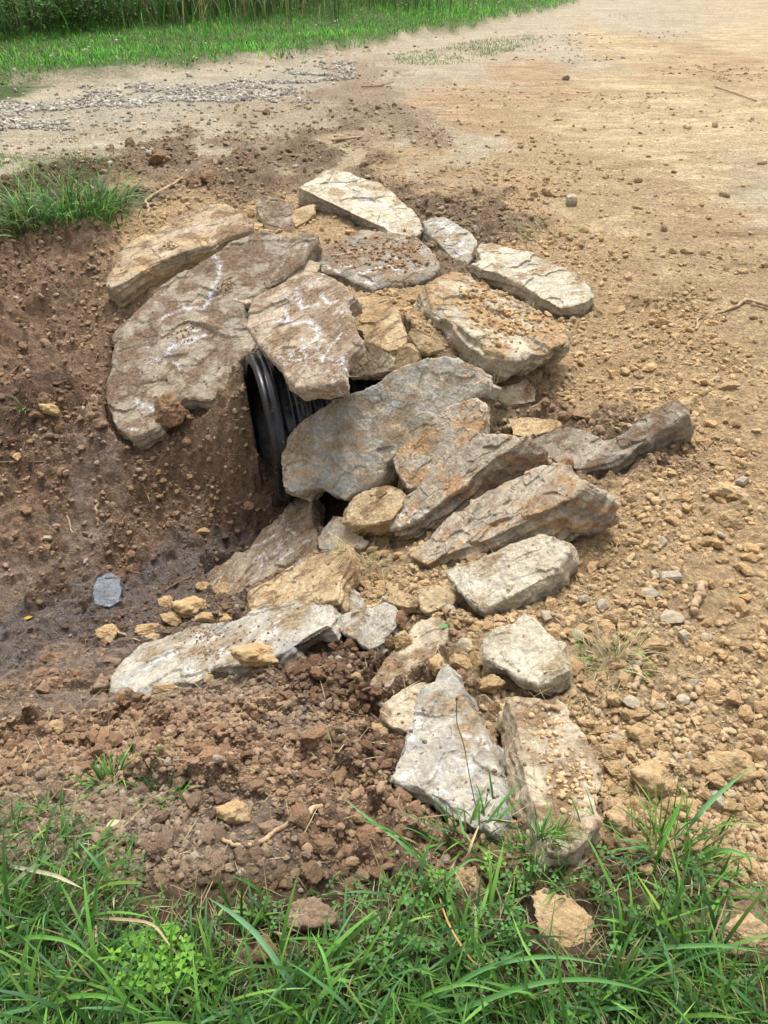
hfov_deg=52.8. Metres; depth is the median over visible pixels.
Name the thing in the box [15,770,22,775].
soil lump
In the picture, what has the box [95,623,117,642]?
clay clod
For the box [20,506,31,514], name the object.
soil lump
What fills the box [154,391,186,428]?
soil clod
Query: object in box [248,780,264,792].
soil lump
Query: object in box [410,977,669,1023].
long grass
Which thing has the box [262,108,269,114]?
soil clod
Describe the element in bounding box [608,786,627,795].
clay clod
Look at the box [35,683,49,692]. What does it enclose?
soil lump
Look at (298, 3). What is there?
shrub
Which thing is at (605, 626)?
clay lump
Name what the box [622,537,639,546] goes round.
clay clod
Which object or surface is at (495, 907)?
clover
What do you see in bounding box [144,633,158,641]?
clay clod
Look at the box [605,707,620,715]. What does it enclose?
clay clod
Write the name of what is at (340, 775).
soil lump
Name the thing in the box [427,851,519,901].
clover
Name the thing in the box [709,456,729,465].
clay clod
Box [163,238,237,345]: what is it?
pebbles
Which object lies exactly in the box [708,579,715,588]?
clay lump
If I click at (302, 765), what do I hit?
soil lump
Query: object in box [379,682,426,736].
stone
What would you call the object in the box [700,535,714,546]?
clay clod
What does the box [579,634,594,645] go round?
clay clod
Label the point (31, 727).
soil lump
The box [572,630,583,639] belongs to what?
stone
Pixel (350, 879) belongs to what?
soil lump
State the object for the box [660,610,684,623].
stone
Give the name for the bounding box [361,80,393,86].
stick
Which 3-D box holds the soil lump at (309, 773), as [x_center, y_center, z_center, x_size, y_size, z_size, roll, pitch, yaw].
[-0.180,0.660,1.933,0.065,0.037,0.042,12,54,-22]
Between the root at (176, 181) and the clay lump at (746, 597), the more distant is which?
the root at (176, 181)
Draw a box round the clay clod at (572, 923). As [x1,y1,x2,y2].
[531,887,593,946]
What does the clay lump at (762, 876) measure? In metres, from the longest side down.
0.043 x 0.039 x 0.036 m
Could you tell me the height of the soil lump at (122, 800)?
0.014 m
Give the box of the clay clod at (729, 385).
[718,381,740,389]
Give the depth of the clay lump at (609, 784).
1.86 m
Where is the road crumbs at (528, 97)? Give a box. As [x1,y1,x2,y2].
[0,30,767,300]
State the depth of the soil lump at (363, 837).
1.74 m
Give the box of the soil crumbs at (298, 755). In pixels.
[0,101,767,897]
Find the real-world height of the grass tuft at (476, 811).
0.199 m
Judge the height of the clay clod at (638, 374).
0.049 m
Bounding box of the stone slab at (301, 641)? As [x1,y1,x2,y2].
[109,600,341,695]
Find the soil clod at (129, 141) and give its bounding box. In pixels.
[125,137,135,146]
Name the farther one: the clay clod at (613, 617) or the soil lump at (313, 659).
the soil lump at (313, 659)
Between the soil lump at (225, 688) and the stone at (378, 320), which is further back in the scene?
the stone at (378, 320)
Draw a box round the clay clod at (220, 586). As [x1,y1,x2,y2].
[212,581,228,594]
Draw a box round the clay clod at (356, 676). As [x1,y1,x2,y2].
[351,672,363,681]
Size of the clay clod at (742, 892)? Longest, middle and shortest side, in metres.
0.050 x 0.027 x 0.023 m
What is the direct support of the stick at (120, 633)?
on the ground at (734, 34)
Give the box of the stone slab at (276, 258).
[106,230,322,449]
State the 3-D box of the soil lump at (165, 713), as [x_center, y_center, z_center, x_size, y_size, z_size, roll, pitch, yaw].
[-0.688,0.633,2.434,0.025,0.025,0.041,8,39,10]
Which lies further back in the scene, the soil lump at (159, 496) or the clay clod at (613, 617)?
the soil lump at (159, 496)
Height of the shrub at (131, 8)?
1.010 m
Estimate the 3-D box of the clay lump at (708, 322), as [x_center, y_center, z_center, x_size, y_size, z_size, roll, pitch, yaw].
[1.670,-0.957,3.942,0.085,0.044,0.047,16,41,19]
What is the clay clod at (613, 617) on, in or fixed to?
on the ground at (734, 34)
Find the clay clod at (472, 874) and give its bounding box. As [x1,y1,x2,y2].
[454,866,484,892]
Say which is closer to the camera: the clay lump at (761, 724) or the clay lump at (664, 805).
the clay lump at (664, 805)
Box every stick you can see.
[66,514,72,531]
[94,499,99,526]
[114,629,139,640]
[142,483,149,501]
[164,576,191,590]
[332,136,361,141]
[352,651,423,669]
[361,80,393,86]
[714,85,756,100]
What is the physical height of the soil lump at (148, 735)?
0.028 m
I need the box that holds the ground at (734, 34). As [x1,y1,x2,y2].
[0,0,767,1023]
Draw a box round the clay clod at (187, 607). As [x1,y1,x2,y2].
[170,596,206,617]
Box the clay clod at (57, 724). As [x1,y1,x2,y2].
[47,719,64,733]
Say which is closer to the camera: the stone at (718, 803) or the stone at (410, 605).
the stone at (718, 803)
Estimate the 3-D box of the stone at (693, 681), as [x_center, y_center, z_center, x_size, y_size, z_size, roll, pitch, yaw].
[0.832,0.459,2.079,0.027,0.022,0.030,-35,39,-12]
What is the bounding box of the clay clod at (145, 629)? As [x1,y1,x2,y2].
[134,623,165,635]
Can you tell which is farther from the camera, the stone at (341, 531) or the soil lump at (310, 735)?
the stone at (341, 531)
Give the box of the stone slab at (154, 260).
[106,202,255,307]
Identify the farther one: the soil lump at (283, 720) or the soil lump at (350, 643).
the soil lump at (350, 643)
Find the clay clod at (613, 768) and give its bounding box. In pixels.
[603,760,623,779]
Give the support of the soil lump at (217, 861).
on the ground at (734, 34)
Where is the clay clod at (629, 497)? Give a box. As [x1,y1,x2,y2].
[623,492,636,502]
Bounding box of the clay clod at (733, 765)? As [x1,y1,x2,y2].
[706,750,762,782]
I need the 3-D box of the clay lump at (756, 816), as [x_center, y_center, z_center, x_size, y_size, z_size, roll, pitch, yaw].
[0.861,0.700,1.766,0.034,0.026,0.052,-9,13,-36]
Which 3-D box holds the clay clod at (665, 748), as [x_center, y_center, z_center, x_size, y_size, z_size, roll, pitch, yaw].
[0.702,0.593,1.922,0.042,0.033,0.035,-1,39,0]
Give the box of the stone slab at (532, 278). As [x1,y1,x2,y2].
[469,243,593,319]
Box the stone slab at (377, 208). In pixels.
[296,169,423,240]
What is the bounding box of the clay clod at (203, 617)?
[193,612,232,622]
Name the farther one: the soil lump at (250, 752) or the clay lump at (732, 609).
the clay lump at (732, 609)
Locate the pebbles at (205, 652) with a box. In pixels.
[173,620,260,670]
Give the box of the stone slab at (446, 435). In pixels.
[393,398,490,492]
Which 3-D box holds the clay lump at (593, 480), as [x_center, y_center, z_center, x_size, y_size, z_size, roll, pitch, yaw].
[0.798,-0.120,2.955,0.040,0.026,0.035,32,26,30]
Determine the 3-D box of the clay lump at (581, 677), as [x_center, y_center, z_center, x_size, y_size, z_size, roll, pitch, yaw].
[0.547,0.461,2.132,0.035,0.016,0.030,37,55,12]
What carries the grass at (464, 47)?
on the ground at (734, 34)
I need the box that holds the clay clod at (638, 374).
[633,370,644,378]
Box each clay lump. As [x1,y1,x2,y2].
[359,580,371,588]
[361,591,369,598]
[367,546,378,551]
[372,589,383,596]
[375,581,384,586]
[392,552,404,559]
[407,547,416,553]
[417,573,425,579]
[418,579,431,587]
[426,531,432,537]
[442,608,450,615]
[446,618,461,628]
[466,553,477,561]
[467,624,479,631]
[482,620,493,630]
[484,614,492,620]
[488,722,498,737]
[491,736,496,744]
[493,614,506,621]
[545,598,557,610]
[547,622,559,630]
[547,627,558,637]
[561,627,571,637]
[570,660,582,676]
[571,605,581,612]
[573,623,589,633]
[576,673,587,682]
[578,358,584,365]
[580,718,594,727]
[581,681,597,693]
[586,561,598,572]
[586,607,597,618]
[587,654,598,663]
[589,477,596,483]
[591,689,599,696]
[595,350,602,356]
[596,558,608,567]
[598,401,608,407]
[598,619,615,633]
[598,675,606,681]
[599,827,604,835]
[602,780,615,788]
[602,800,607,812]
[605,830,612,836]
[607,738,626,752]
[608,369,616,378]
[608,662,622,670]
[612,537,621,545]
[617,622,629,631]
[618,768,627,780]
[619,598,627,606]
[619,671,631,687]
[620,630,637,644]
[621,707,630,720]
[624,795,641,811]
[625,786,634,794]
[629,709,641,720]
[634,590,643,598]
[638,736,653,753]
[641,362,657,371]
[642,799,648,808]
[645,596,656,607]
[650,735,657,745]
[651,690,659,700]
[652,705,659,710]
[655,318,666,327]
[657,465,664,471]
[659,796,688,811]
[659,801,666,809]
[660,578,675,585]
[662,759,669,769]
[664,515,682,525]
[666,836,678,850]
[669,454,681,462]
[671,691,677,698]
[673,744,685,753]
[676,703,684,709]
[677,716,685,721]
[678,753,685,762]
[678,831,687,843]
[682,492,692,501]
[682,505,693,512]
[685,743,699,755]
[687,729,694,735]
[687,798,699,806]
[688,840,703,853]
[689,540,698,551]
[689,764,702,775]
[691,825,702,831]
[692,435,706,441]
[692,786,710,800]
[693,642,715,657]
[694,814,709,826]
[699,378,712,386]
[699,527,711,534]
[699,760,713,773]
[700,617,711,627]
[701,724,719,736]
[703,319,718,325]
[703,678,719,700]
[704,420,717,426]
[706,771,724,788]
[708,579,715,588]
[709,845,738,863]
[713,538,723,548]
[713,743,728,751]
[713,827,722,837]
[714,496,727,503]
[715,557,729,563]
[718,654,727,660]
[723,579,735,587]
[725,690,741,705]
[726,492,738,499]
[727,606,736,613]
[728,421,741,427]
[730,597,749,617]
[733,561,755,576]
[737,448,747,456]
[737,740,747,748]
[738,704,753,721]
[739,594,752,600]
[740,552,757,561]
[740,643,752,650]
[741,855,759,873]
[743,542,761,553]
[744,729,764,744]
[744,747,753,753]
[744,794,763,812]
[749,821,761,829]
[750,745,767,763]
[750,869,767,886]
[751,719,767,730]
[753,698,767,717]
[753,812,767,825]
[754,843,766,861]
[758,619,767,631]
[758,649,767,660]
[759,812,767,823]
[761,795,767,803]
[763,734,767,746]
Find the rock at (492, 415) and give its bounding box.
[473,360,520,434]
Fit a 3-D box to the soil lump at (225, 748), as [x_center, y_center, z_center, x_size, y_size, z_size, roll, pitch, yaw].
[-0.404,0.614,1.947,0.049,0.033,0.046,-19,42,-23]
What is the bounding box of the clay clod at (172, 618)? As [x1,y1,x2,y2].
[159,612,181,626]
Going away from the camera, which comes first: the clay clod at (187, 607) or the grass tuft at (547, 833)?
the grass tuft at (547, 833)
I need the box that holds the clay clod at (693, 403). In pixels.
[678,395,707,413]
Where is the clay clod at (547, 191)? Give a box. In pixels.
[541,188,553,195]
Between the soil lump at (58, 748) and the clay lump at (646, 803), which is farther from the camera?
the soil lump at (58, 748)
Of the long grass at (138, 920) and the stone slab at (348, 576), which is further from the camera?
the stone slab at (348, 576)
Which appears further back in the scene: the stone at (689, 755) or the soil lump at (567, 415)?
the soil lump at (567, 415)
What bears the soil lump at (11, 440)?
on the ground at (734, 34)
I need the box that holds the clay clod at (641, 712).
[630,708,650,718]
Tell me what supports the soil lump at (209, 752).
on the ground at (734, 34)
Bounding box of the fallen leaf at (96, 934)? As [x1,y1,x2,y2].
[95,924,104,942]
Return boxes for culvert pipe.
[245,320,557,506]
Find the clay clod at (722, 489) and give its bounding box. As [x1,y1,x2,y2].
[706,482,748,499]
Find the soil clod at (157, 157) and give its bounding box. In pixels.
[148,151,165,163]
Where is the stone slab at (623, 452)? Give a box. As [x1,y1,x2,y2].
[533,400,693,478]
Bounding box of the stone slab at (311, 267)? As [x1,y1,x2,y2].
[229,260,321,309]
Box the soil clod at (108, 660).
[103,657,121,663]
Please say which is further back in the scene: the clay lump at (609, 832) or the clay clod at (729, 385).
the clay clod at (729, 385)
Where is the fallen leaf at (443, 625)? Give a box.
[439,623,448,627]
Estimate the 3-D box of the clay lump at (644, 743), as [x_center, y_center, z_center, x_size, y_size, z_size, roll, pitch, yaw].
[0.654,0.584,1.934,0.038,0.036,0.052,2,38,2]
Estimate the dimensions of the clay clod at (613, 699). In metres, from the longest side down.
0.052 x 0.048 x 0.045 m
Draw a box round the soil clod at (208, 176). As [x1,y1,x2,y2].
[200,170,216,185]
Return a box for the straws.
[1,184,767,878]
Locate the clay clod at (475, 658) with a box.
[470,651,482,668]
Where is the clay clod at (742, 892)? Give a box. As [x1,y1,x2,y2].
[729,888,748,899]
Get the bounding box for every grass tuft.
[0,160,146,231]
[0,176,76,240]
[0,394,26,411]
[39,167,156,215]
[64,744,167,803]
[123,751,195,809]
[387,765,527,877]
[482,795,586,892]
[502,217,583,242]
[525,643,638,714]
[562,614,674,704]
[567,768,766,931]
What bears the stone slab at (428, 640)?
on the ground at (734, 34)
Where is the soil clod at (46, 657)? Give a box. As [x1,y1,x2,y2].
[38,652,66,662]
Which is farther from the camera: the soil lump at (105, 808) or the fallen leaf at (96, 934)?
the soil lump at (105, 808)
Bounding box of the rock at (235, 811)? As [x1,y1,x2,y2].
[215,799,250,824]
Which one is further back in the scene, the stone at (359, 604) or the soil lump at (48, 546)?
the soil lump at (48, 546)
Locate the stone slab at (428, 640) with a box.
[370,617,449,686]
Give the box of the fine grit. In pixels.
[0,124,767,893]
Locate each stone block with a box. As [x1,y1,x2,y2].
[342,485,407,536]
[391,664,512,844]
[413,272,573,382]
[445,534,579,616]
[481,614,573,696]
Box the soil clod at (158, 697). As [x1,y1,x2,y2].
[154,693,169,702]
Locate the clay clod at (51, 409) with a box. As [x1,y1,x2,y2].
[39,403,59,415]
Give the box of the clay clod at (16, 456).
[12,452,20,460]
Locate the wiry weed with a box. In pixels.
[439,898,492,964]
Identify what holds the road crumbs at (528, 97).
on the ground at (734, 34)
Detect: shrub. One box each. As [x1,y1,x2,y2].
[0,0,24,29]
[0,0,88,34]
[21,0,135,29]
[82,0,200,20]
[140,0,276,17]
[230,0,353,11]
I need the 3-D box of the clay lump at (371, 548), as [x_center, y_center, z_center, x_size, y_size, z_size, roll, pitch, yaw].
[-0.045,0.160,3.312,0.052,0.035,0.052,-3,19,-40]
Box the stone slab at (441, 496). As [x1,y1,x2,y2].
[390,428,551,539]
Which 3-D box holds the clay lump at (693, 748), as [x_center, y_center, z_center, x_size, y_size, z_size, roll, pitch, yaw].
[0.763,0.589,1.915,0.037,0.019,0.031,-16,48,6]
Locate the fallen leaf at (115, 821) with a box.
[106,819,118,826]
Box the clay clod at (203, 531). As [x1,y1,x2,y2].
[197,527,209,534]
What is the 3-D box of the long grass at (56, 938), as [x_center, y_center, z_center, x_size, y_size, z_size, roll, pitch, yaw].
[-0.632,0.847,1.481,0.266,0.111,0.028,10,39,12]
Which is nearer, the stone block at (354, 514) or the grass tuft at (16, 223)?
the stone block at (354, 514)
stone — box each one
[42,535,51,540]
[92,573,122,608]
[255,194,295,232]
[291,204,317,229]
[317,516,374,553]
[336,602,402,653]
[349,340,395,379]
[349,588,364,611]
[355,297,408,355]
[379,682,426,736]
[382,596,387,602]
[387,585,422,613]
[393,343,421,370]
[407,328,444,355]
[417,585,458,617]
[423,217,476,263]
[444,604,454,613]
[457,638,471,649]
[472,225,478,230]
[494,379,535,410]
[506,417,561,437]
[540,610,552,621]
[562,75,569,79]
[566,194,577,205]
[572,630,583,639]
[578,595,590,603]
[595,598,608,610]
[607,733,622,738]
[623,695,640,707]
[631,386,645,390]
[634,660,643,667]
[641,587,659,597]
[649,569,659,578]
[656,703,666,708]
[658,536,667,546]
[660,570,682,582]
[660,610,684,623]
[672,752,680,762]
[676,694,689,705]
[678,629,691,642]
[685,751,692,760]
[689,679,698,687]
[700,632,713,639]
[710,790,724,809]
[726,789,735,796]
[735,476,748,485]
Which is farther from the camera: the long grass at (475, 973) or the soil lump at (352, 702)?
the soil lump at (352, 702)
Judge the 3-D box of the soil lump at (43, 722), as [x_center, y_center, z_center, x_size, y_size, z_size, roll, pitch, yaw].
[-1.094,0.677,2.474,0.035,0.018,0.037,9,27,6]
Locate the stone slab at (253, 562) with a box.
[207,497,325,593]
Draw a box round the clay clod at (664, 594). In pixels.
[659,590,680,598]
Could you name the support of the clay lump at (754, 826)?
on the ground at (734, 34)
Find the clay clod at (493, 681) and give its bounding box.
[479,674,505,691]
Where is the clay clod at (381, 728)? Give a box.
[371,723,388,736]
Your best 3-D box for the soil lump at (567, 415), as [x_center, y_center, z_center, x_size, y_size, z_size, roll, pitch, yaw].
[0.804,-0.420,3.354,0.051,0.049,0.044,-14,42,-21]
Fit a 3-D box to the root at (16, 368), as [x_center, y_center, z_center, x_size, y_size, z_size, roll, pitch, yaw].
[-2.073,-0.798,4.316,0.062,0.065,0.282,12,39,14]
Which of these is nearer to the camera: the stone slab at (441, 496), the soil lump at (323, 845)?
the soil lump at (323, 845)
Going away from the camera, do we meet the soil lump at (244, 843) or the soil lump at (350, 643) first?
the soil lump at (244, 843)
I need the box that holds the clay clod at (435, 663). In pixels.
[427,653,444,675]
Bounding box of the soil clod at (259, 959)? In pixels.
[252,933,278,963]
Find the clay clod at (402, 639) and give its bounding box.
[394,630,412,650]
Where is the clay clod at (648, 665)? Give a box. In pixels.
[641,660,657,677]
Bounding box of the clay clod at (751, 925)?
[720,912,767,962]
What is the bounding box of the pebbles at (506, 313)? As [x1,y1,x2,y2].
[432,273,569,357]
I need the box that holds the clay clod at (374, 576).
[368,572,379,582]
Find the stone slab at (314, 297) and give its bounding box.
[246,272,365,400]
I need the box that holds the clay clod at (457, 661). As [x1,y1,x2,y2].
[449,653,472,671]
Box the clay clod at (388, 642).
[381,633,393,647]
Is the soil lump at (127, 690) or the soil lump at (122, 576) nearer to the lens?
the soil lump at (127, 690)
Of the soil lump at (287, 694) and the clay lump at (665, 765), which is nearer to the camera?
the clay lump at (665, 765)
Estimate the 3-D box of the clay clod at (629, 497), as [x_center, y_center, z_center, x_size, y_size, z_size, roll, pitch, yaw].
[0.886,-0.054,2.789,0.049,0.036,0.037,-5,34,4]
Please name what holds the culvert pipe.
on the ground at (734, 34)
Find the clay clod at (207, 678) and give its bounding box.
[203,674,213,683]
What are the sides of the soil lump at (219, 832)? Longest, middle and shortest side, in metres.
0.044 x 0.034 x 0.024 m
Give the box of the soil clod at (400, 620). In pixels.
[395,609,405,629]
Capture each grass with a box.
[0,0,575,85]
[0,146,148,238]
[0,785,767,1023]
[1,853,53,892]
[5,934,105,971]
[10,864,82,888]
[16,0,338,35]
[30,993,149,1019]
[84,916,174,951]
[151,0,400,23]
[210,899,305,1007]
[308,0,500,16]
[311,932,332,1019]
[340,796,433,874]
[353,817,421,857]
[393,33,546,64]
[399,982,498,1022]
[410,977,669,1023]
[413,955,611,1017]
[418,858,488,913]
[457,809,477,855]
[464,825,478,869]
[510,910,565,1010]
[618,943,767,954]
[635,872,679,941]
[652,797,683,873]
[688,767,750,830]
[689,848,751,871]
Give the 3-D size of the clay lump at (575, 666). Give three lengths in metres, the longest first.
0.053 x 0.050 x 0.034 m
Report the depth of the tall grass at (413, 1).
13.93 m
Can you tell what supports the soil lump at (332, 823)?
on the ground at (734, 34)
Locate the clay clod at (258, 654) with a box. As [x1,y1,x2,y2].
[229,642,277,667]
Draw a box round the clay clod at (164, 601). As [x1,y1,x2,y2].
[157,595,172,607]
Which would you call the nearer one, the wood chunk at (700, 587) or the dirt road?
the wood chunk at (700, 587)
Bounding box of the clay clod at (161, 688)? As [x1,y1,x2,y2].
[151,683,177,693]
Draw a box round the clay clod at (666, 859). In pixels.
[652,850,671,861]
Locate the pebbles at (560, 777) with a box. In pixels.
[513,701,597,817]
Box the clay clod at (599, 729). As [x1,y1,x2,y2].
[587,725,611,734]
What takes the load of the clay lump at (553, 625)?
on the ground at (734, 34)
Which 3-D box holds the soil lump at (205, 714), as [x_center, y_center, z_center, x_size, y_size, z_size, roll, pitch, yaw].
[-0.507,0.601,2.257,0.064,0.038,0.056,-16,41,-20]
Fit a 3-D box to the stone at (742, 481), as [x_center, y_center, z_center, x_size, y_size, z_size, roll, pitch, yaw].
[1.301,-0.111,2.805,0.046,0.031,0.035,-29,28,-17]
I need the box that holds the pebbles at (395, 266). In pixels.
[325,222,444,291]
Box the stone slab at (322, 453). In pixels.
[281,356,500,501]
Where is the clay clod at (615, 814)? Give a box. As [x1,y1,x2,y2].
[603,802,637,836]
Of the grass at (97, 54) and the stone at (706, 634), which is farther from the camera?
the grass at (97, 54)
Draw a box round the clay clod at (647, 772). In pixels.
[628,759,675,797]
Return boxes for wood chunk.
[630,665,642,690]
[690,580,707,615]
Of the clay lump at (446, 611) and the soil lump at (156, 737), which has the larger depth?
the clay lump at (446, 611)
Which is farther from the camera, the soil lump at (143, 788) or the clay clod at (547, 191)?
the clay clod at (547, 191)
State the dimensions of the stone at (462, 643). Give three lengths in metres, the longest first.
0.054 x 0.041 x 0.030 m
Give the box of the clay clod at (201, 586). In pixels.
[195,581,211,590]
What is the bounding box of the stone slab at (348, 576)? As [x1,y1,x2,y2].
[247,545,360,612]
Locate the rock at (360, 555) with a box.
[294,530,413,584]
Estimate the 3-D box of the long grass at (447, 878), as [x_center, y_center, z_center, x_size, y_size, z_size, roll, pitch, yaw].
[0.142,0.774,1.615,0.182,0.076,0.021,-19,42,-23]
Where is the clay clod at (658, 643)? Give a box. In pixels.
[641,637,670,652]
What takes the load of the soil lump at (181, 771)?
on the soil lump at (178, 780)
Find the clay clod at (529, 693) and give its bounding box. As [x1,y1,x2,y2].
[522,690,535,697]
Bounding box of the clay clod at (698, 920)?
[685,914,700,926]
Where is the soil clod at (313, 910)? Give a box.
[287,896,338,931]
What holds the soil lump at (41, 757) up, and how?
on the ground at (734, 34)
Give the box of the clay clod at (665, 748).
[658,745,671,754]
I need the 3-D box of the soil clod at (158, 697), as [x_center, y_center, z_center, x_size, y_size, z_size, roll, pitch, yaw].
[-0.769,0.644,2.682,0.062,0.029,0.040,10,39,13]
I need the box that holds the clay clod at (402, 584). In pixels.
[398,579,409,589]
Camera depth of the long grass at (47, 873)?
1.57 m
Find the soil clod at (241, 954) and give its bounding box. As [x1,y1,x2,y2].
[236,947,252,964]
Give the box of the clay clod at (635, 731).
[625,722,650,741]
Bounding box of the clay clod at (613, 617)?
[602,607,635,627]
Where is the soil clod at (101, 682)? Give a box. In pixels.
[90,673,109,694]
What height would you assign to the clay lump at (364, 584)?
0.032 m
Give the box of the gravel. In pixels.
[0,38,356,170]
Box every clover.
[0,795,333,1023]
[108,920,216,1011]
[212,844,679,1023]
[330,840,767,1023]
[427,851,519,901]
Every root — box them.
[0,354,31,383]
[0,460,43,462]
[17,428,28,467]
[142,177,183,215]
[198,803,323,847]
[406,570,446,579]
[492,471,523,479]
[550,594,570,628]
[695,298,767,329]
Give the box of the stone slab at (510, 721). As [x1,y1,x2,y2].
[495,696,602,875]
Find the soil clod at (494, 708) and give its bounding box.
[488,703,501,714]
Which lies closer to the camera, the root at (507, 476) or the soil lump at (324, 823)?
the soil lump at (324, 823)
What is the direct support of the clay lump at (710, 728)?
on the ground at (734, 34)
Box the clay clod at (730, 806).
[717,800,745,811]
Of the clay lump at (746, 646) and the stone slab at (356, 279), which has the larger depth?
the stone slab at (356, 279)
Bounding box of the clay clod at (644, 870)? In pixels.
[637,863,652,875]
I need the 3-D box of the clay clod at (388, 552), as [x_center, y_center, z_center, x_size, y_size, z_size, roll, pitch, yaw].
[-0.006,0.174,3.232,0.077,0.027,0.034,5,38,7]
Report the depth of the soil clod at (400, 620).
2.63 m
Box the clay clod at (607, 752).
[596,744,618,761]
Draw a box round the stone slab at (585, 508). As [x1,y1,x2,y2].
[410,463,619,570]
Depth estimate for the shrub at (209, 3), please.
12.33 m
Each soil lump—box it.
[2,742,11,749]
[3,681,9,691]
[3,731,10,739]
[4,763,12,768]
[6,759,17,762]
[7,437,17,445]
[7,743,18,749]
[9,784,21,791]
[11,776,21,784]
[14,762,20,771]
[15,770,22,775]
[17,724,29,734]
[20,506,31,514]
[27,785,39,793]
[28,411,46,417]
[28,724,34,734]
[34,667,49,676]
[34,747,52,757]
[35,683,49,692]
[37,720,46,725]
[39,754,47,759]
[43,544,51,549]
[50,781,65,800]
[52,745,61,754]
[62,733,74,741]
[72,669,82,677]
[80,726,86,732]
[80,765,90,772]
[88,728,98,742]
[91,742,106,759]
[95,420,108,428]
[95,728,109,743]
[98,639,107,646]
[102,804,114,812]
[103,743,111,749]
[105,733,122,746]
[105,806,121,822]
[115,690,125,705]
[115,805,130,817]
[116,573,126,581]
[120,797,125,803]
[123,700,131,707]
[124,687,130,695]
[131,691,144,701]
[131,781,149,795]
[132,710,143,720]
[141,733,151,740]
[141,841,167,862]
[149,726,162,735]
[149,733,160,743]
[150,809,170,825]
[155,493,163,498]
[155,828,173,850]
[161,707,168,719]
[162,629,171,636]
[166,814,176,823]
[170,774,186,789]
[174,766,186,776]
[174,826,186,837]
[180,697,191,705]
[182,686,193,694]
[183,743,192,751]
[186,790,202,811]
[189,741,206,755]
[196,821,218,844]
[198,745,219,765]
[200,709,214,722]
[202,723,216,731]
[202,739,217,746]
[205,696,220,702]
[208,872,223,887]
[209,679,221,690]
[209,849,225,871]
[210,724,226,734]
[210,805,217,819]
[213,790,229,804]
[213,826,226,843]
[219,743,231,752]
[220,685,231,693]
[225,754,239,764]
[231,886,238,897]
[232,846,247,864]
[240,749,254,757]
[241,840,249,849]
[243,501,254,509]
[243,774,250,781]
[246,846,263,865]
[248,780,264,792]
[250,710,258,722]
[250,839,260,847]
[253,742,263,748]
[256,819,279,834]
[264,849,272,857]
[270,858,276,868]
[271,730,278,737]
[272,807,283,814]
[274,873,281,882]
[275,715,289,727]
[277,727,296,733]
[277,864,288,877]
[281,690,295,699]
[283,726,294,736]
[285,667,293,677]
[287,803,310,828]
[293,663,310,675]
[297,832,308,847]
[298,727,318,744]
[298,768,323,781]
[299,763,308,768]
[300,860,323,885]
[304,728,326,748]
[307,654,321,666]
[309,669,327,679]
[310,686,318,693]
[310,834,319,840]
[313,837,335,853]
[318,722,328,730]
[319,817,328,828]
[323,745,334,759]
[325,658,336,664]
[328,641,338,650]
[329,726,337,735]
[329,820,335,827]
[334,768,346,787]
[335,663,346,672]
[338,861,349,876]
[339,679,349,687]
[339,844,353,857]
[344,638,357,648]
[344,875,357,895]
[348,698,356,708]
[353,682,360,689]
[353,812,365,823]
[355,824,375,843]
[355,832,370,845]
[358,806,365,811]
[361,740,372,749]
[362,703,370,712]
[362,741,372,752]
[364,785,372,793]
[368,685,382,696]
[368,867,384,879]
[380,759,391,768]
[383,854,388,863]
[385,856,393,862]
[386,750,394,758]
[387,734,397,740]
[389,799,402,807]
[392,787,412,805]
[392,827,402,837]
[394,749,401,759]
[396,823,404,832]
[406,803,422,818]
[424,665,436,680]
[455,668,468,681]
[464,833,479,842]
[488,848,499,863]
[507,829,523,841]
[511,845,528,866]
[540,398,550,406]
[561,456,574,466]
[563,409,574,420]
[572,409,584,417]
[602,835,615,849]
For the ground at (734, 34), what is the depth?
4.36 m
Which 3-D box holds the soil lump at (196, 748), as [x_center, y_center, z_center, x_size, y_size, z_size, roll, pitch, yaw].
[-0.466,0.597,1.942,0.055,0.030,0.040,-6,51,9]
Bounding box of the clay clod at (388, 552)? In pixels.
[375,550,390,556]
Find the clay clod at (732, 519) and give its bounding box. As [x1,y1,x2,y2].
[718,509,744,529]
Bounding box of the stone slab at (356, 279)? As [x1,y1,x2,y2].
[315,230,440,292]
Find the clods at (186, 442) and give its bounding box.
[0,102,767,895]
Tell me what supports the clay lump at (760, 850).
on the ground at (734, 34)
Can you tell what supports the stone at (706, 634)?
on the ground at (734, 34)
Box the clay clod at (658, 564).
[652,561,666,567]
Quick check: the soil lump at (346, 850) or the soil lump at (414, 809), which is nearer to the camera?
the soil lump at (346, 850)
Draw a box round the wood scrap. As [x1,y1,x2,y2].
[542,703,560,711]
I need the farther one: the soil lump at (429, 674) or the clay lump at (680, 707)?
the soil lump at (429, 674)
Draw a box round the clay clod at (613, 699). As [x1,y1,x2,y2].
[606,691,621,706]
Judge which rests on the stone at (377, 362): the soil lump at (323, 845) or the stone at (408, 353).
the stone at (408, 353)
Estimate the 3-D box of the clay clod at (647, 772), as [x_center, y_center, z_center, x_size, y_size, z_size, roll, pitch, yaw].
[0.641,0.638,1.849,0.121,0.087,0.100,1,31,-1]
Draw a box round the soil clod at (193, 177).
[184,170,203,185]
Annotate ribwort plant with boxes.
[455,697,475,805]
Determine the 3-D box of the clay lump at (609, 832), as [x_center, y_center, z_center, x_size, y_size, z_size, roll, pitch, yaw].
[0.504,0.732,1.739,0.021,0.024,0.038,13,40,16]
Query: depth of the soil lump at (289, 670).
2.44 m

